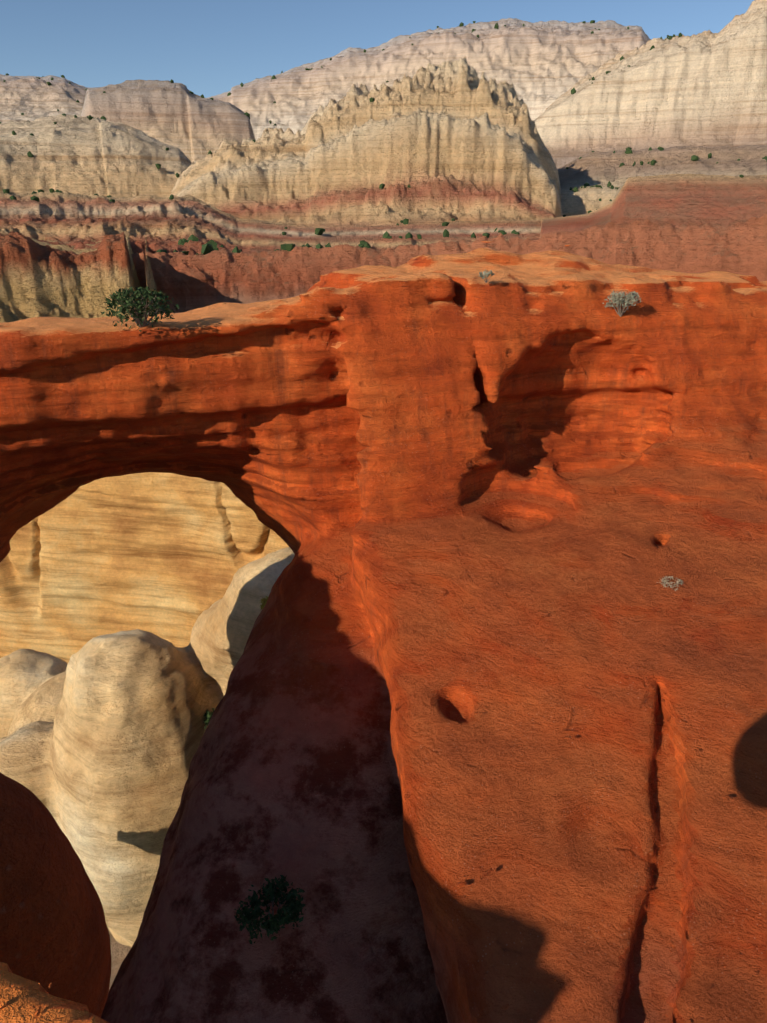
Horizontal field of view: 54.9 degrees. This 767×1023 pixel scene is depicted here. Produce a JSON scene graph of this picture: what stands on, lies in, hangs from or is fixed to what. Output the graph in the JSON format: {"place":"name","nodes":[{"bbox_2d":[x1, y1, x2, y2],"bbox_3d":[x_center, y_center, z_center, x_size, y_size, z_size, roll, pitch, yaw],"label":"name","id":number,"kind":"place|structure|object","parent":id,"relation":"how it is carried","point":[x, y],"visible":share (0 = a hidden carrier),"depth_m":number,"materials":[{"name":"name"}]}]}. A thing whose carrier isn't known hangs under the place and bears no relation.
{"place":"outdoors","nodes":[
{"label":"outdoors","id":0,"kind":"place"},
{"bbox_2d":[0,974,51,1016],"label":"pebbles","id":1,"kind":"object","parent":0,"point":[3,1004],"visible":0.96,"depth_m":1.76,"materials":[{"name":"orange stone"}]},
{"bbox_2d":[0,472,288,662],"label":"canyon wall","id":2,"kind":"structure","parent":0,"point":[166,556],"depth_m":87.27,"materials":[{"name":"beige stone"}]},
{"bbox_2d":[0,547,294,947],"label":"cream domes","id":3,"kind":"structure","parent":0,"point":[101,737],"depth_m":45.03,"materials":[{"name":"stone"}]},
{"bbox_2d":[203,708,214,727],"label":"dome bush","id":4,"kind":"object","parent":3,"relation":"on","point":[208,714],"visible":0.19,"depth_m":46.36,"materials":[{"name":"green plant"}]},
{"bbox_2d":[260,596,267,608],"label":"yellow shrub","id":5,"kind":"object","parent":3,"relation":"on","point":[263,600],"visible":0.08,"depth_m":44.31,"materials":[{"name":"green plant"}]},
{"bbox_2d":[0,0,753,97],"label":"sky","id":6,"kind":"structure","parent":0,"point":[209,47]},
{"bbox_2d":[0,241,766,1022],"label":"red rock","id":7,"kind":"object","parent":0,"point":[460,487],"visible":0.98,"depth_m":24.84,"materials":[{"name":"stone"}]},
{"bbox_2d":[0,772,110,1022],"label":"slab","id":8,"kind":"structure","parent":7,"relation":"on","point":[54,931],"depth_m":4.07,"materials":[{"name":"stone"}]},
{"bbox_2d":[100,286,178,331],"bbox_3d":[-8.661,-7.184,26.147,2.736,1.566,2.584,1,22,2],"label":"shrub","id":9,"kind":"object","parent":7,"relation":"on","point":[130,306],"depth_m":25.86,"materials":[{"name":"green plant"}]},
{"bbox_2d":[234,875,305,944],"bbox_3d":[-3.086,11.142,20.491,2.041,1.513,1.716,-7,23,-17],"label":"bush","id":10,"kind":"object","parent":7,"relation":"on","point":[284,915],"visible":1,"depth_m":20.24,"materials":[{"name":"green plant"}]},
{"bbox_2d":[479,270,493,282],"bbox_3d":[4.138,-9.448,29.683,0.585,0.523,0.574,19,29,39],"label":"shrub","id":11,"kind":"object","parent":7,"relation":"on","point":[488,273],"visible":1,"depth_m":29.65,"materials":[{"name":"grey plant"}]},
{"bbox_2d":[456,551,766,1016],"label":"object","id":12,"kind":"object","parent":7,"relation":"on","point":[461,885],"visible":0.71,"depth_m":16.73,"materials":[{"name":"red stone"}]},
{"bbox_2d":[603,291,641,316],"bbox_3d":[10.034,-8.776,31.184,1.537,1.086,1.426,1,22,2],"label":"shrub","id":13,"kind":"object","parent":7,"relation":"on","point":[626,300],"visible":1,"depth_m":30.99,"materials":[{"name":"grey plant"}]},
{"bbox_2d":[656,575,682,590],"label":"shrub","id":14,"kind":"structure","parent":7,"relation":"on","point":[664,580],"depth_m":24.00,"materials":[{"name":"grey plant"}]},
{"bbox_2d":[0,0,766,989],"bbox_3d":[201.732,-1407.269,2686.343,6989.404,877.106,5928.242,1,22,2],"label":"terrain","id":15,"kind":"structure","parent":0,"point":[470,132],"depth_m":627.46,"materials":[{"name":"beige stone"}]},
{"bbox_2d":[0,20,766,254],"bbox_3d":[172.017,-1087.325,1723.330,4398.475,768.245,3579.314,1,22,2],"label":"trees","id":16,"kind":"object","parent":15,"relation":"on","point":[209,246],"visible":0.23,"depth_m":512.50,"materials":[{"name":"green plant"}]}
]}

